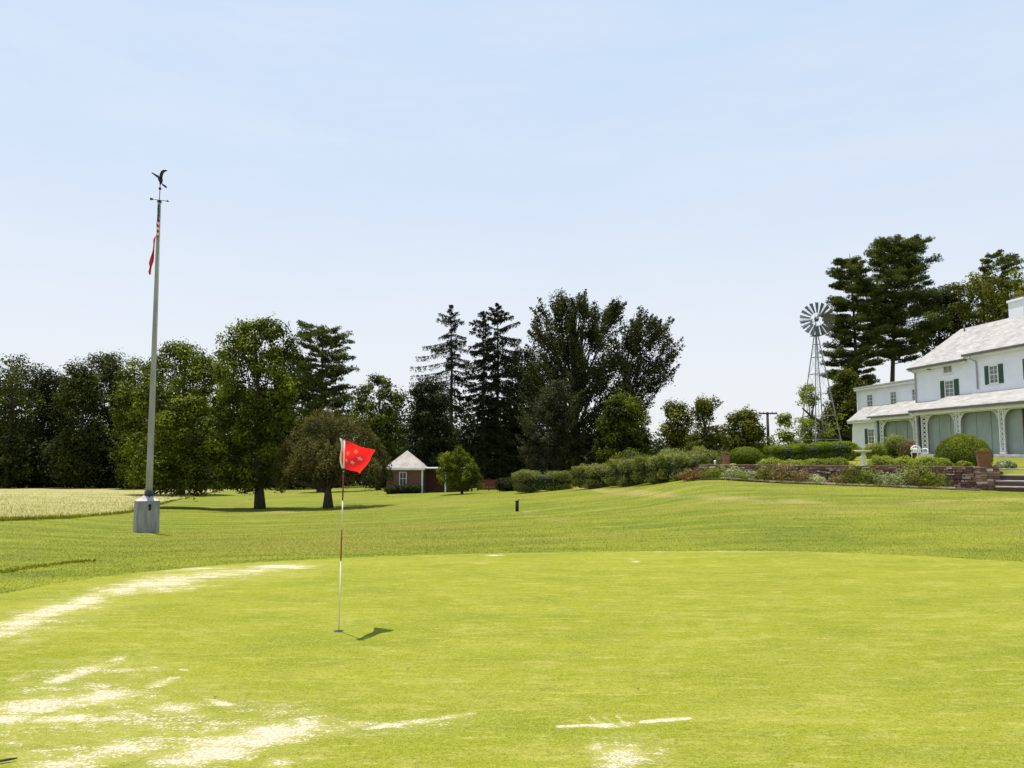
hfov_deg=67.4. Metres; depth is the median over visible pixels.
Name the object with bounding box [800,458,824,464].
ground cover
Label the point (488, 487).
board fence
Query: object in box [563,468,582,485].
shrub
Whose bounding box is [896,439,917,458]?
foundation shrub
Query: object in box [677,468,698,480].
border plant
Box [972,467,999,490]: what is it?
stone pier
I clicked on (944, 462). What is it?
ground cover
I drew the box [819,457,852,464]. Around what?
ground cover
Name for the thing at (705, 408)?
leafy tree
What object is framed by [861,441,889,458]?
foundation shrub
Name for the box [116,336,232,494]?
woodland tree
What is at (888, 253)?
pine tree
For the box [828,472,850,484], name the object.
border plant
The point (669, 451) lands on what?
shrub
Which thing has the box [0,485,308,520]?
hay field
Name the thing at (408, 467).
garden house
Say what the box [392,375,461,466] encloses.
dark tree
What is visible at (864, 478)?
border plant
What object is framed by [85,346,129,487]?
woodland tree
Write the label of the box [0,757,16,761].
stick
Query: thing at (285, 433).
woodland tree
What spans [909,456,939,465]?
ground cover
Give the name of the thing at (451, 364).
spruce tree
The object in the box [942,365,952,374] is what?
window
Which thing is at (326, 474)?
weeping tree
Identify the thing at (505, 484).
shrub
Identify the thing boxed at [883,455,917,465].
ground cover
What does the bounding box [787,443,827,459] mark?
boxwood bush
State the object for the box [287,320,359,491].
pine tree
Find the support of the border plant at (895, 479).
on the flower bed
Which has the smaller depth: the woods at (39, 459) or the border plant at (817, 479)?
the border plant at (817, 479)
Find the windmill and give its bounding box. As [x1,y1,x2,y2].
[798,302,841,443]
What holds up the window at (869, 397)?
in the farmhouse
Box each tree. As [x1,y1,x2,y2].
[0,353,49,487]
[22,364,78,486]
[44,356,108,487]
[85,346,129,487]
[103,355,164,489]
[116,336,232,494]
[125,313,306,508]
[264,359,318,488]
[269,405,395,507]
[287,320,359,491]
[347,372,407,489]
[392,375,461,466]
[404,305,475,442]
[436,446,484,493]
[459,311,502,485]
[476,302,521,484]
[494,346,545,477]
[514,379,583,474]
[515,287,640,470]
[590,389,654,464]
[606,305,684,438]
[656,397,696,451]
[685,394,726,452]
[717,404,767,454]
[765,383,835,445]
[773,386,847,441]
[809,364,868,445]
[818,254,894,385]
[854,234,962,381]
[918,289,968,357]
[936,269,1023,345]
[973,248,1023,319]
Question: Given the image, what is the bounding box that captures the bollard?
[515,499,519,510]
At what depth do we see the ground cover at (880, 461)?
35.57 m
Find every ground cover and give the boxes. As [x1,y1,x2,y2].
[756,457,784,464]
[774,459,803,464]
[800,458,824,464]
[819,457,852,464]
[866,454,892,465]
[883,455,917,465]
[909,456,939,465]
[931,457,953,465]
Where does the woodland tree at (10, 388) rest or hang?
on the hay field
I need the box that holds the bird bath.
[854,450,871,465]
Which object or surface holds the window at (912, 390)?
in the farmhouse
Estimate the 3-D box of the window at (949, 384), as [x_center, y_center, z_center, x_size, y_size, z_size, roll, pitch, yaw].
[29.480,0.334,51.780,0.120,1.180,1.025,1,-5,-7]
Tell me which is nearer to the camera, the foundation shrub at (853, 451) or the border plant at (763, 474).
the border plant at (763, 474)
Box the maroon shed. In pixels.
[425,467,472,492]
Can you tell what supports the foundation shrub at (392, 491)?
on the lawn at (295, 497)
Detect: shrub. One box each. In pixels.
[383,484,398,493]
[396,484,410,493]
[408,483,421,492]
[494,476,521,490]
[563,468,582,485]
[609,447,652,464]
[659,447,687,455]
[685,445,722,467]
[715,449,731,463]
[850,445,861,456]
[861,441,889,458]
[883,433,905,457]
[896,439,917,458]
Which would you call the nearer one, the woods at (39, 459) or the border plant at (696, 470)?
the border plant at (696, 470)
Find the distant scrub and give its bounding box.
[649,433,813,458]
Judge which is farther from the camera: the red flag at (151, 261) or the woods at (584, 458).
the woods at (584, 458)
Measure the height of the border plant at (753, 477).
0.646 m
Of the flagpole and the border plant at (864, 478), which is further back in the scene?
the border plant at (864, 478)
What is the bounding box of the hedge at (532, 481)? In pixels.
[511,469,572,492]
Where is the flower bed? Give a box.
[689,478,979,489]
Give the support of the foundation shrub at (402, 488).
on the lawn at (295, 497)
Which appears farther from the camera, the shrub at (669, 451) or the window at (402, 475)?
the window at (402, 475)
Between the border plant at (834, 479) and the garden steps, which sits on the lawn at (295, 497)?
the garden steps
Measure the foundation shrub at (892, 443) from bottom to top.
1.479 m
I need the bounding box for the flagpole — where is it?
[133,170,168,532]
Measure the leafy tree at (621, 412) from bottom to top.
7.895 m
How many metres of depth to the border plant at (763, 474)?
37.24 m
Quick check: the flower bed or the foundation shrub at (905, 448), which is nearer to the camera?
the flower bed
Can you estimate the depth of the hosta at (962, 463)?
33.41 m
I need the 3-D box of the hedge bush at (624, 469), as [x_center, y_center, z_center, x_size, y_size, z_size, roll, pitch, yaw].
[7.406,5.366,47.163,3.248,1.807,2.677,3,-6,-30]
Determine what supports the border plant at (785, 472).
on the flower bed
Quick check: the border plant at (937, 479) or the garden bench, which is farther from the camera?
the garden bench
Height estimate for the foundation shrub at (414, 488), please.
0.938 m
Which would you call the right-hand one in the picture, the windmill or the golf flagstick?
the windmill
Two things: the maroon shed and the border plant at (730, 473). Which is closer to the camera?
the border plant at (730, 473)
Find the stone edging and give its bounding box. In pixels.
[720,477,955,488]
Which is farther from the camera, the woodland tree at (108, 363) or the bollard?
the woodland tree at (108, 363)
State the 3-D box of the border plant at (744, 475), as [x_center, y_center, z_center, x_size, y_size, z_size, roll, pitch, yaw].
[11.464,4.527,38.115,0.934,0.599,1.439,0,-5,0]
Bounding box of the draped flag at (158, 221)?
[156,204,159,237]
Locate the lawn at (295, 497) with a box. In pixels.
[0,456,1023,593]
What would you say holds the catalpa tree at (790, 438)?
on the lawn at (295, 497)
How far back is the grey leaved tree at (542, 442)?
61.44 m
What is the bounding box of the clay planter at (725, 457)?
[721,452,729,463]
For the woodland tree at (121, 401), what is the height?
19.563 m
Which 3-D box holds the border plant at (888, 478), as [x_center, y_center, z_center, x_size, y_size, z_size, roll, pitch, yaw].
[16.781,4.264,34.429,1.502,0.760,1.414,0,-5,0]
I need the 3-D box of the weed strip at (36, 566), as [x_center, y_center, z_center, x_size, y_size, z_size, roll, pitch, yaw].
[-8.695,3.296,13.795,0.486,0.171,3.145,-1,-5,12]
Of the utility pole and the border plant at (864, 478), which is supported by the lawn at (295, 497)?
the utility pole
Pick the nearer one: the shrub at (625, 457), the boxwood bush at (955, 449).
the boxwood bush at (955, 449)
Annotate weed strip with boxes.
[0,490,223,520]
[0,558,95,572]
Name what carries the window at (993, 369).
in the farmhouse
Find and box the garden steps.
[995,469,1023,491]
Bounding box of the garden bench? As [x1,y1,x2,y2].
[910,445,928,458]
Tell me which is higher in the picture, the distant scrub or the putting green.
the distant scrub
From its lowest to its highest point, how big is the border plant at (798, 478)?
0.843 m
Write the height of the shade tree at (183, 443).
13.043 m
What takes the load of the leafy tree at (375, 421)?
on the lawn at (295, 497)
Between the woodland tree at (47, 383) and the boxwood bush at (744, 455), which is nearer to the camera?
the boxwood bush at (744, 455)
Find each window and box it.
[399,472,406,484]
[866,394,873,406]
[867,429,873,443]
[890,391,896,404]
[911,389,914,399]
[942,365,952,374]
[944,380,953,397]
[988,364,999,384]
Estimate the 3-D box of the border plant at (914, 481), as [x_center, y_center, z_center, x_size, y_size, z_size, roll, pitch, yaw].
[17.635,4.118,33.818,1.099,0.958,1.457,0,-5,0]
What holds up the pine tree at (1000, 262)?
on the lawn at (295, 497)
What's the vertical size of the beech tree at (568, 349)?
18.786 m
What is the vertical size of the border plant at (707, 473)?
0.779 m
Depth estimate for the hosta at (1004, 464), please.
33.23 m
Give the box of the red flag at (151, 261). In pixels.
[148,236,155,274]
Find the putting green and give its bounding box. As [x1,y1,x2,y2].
[0,550,1023,767]
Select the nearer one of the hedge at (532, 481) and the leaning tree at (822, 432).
the hedge at (532, 481)
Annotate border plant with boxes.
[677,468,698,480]
[693,466,709,478]
[699,464,731,479]
[721,465,749,479]
[734,469,752,480]
[743,470,764,481]
[753,465,777,482]
[764,462,801,482]
[764,471,785,482]
[790,467,814,483]
[808,473,826,484]
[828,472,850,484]
[837,462,866,485]
[851,465,882,484]
[870,472,906,486]
[886,466,918,487]
[898,468,925,486]
[899,458,936,488]
[918,469,952,488]
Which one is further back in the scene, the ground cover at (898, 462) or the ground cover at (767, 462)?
the ground cover at (767, 462)
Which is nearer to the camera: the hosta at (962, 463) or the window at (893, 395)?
the hosta at (962, 463)
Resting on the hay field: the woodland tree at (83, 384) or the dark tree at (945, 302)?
the woodland tree at (83, 384)
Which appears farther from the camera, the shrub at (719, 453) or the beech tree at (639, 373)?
the beech tree at (639, 373)
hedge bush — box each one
[570,463,617,488]
[600,458,648,486]
[629,452,676,483]
[656,451,710,479]
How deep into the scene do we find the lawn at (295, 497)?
23.97 m
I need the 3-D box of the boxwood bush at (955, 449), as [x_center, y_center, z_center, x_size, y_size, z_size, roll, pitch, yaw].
[20.609,3.015,35.066,2.402,1.578,2.289,0,-5,0]
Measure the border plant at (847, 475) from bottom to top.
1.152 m
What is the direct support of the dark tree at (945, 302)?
on the lawn at (295, 497)
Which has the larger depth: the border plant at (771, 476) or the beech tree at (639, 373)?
the beech tree at (639, 373)
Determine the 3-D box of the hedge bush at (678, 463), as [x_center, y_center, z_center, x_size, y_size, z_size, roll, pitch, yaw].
[9.479,4.508,42.755,2.451,1.624,2.600,3,-6,-27]
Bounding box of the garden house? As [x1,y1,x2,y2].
[386,451,427,493]
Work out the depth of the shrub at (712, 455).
44.66 m
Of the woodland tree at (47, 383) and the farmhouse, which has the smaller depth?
the farmhouse
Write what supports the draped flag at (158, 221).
attached to the flagpole
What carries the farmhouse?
on the lawn at (295, 497)
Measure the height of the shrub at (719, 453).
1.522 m
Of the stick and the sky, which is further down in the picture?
the stick
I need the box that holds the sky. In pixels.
[0,0,1023,454]
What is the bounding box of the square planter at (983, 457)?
[974,448,992,466]
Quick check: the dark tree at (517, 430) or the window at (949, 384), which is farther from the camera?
the dark tree at (517, 430)
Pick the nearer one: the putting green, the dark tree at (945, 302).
the putting green
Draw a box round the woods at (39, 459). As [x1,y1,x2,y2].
[0,366,408,488]
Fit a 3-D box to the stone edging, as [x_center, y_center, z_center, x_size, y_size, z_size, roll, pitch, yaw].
[14.590,4.555,35.422,10.196,0.316,0.248,-4,-6,35]
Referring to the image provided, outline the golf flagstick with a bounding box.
[338,436,374,630]
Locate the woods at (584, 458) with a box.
[366,391,677,488]
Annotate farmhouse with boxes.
[847,295,1023,457]
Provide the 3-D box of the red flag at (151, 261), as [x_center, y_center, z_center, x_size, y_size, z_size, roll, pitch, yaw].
[-13.383,-4.780,28.568,0.241,1.505,0.204,0,-5,0]
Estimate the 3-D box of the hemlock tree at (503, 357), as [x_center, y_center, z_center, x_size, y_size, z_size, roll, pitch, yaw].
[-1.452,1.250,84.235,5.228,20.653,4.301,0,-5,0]
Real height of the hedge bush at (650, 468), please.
1.811 m
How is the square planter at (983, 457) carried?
on the stone pier
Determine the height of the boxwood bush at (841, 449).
1.163 m
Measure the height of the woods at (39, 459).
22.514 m
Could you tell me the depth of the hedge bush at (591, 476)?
48.83 m
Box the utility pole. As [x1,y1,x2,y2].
[759,412,776,456]
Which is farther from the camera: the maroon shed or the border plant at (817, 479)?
the maroon shed
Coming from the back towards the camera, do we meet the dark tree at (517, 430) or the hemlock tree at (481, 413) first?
the dark tree at (517, 430)
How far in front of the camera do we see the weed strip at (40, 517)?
33.49 m
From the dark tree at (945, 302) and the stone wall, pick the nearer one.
the stone wall
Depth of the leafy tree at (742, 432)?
86.92 m
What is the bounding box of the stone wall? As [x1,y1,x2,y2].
[698,464,1000,487]
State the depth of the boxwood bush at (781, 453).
42.14 m
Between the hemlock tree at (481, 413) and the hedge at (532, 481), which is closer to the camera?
the hedge at (532, 481)
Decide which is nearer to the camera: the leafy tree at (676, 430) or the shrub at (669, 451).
the shrub at (669, 451)
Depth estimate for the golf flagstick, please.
8.79 m
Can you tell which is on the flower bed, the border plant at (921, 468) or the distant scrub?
the border plant at (921, 468)
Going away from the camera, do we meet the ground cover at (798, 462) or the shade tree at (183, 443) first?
the ground cover at (798, 462)
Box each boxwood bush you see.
[729,446,763,464]
[763,445,802,461]
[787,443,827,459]
[811,441,857,460]
[933,433,993,466]
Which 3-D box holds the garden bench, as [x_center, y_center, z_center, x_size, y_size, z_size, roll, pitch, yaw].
[21.931,3.687,41.346,0.901,0.803,0.475,2,-6,-22]
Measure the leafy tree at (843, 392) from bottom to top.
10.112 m
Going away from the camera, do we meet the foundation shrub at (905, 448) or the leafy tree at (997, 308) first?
the foundation shrub at (905, 448)
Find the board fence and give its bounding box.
[477,478,502,490]
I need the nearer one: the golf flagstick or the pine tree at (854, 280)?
the golf flagstick
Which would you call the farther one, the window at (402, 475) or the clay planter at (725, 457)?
the window at (402, 475)
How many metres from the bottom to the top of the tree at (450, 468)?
4.111 m
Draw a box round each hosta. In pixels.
[952,460,973,465]
[993,459,1017,468]
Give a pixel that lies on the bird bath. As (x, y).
(863, 462)
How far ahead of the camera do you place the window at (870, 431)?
59.77 m

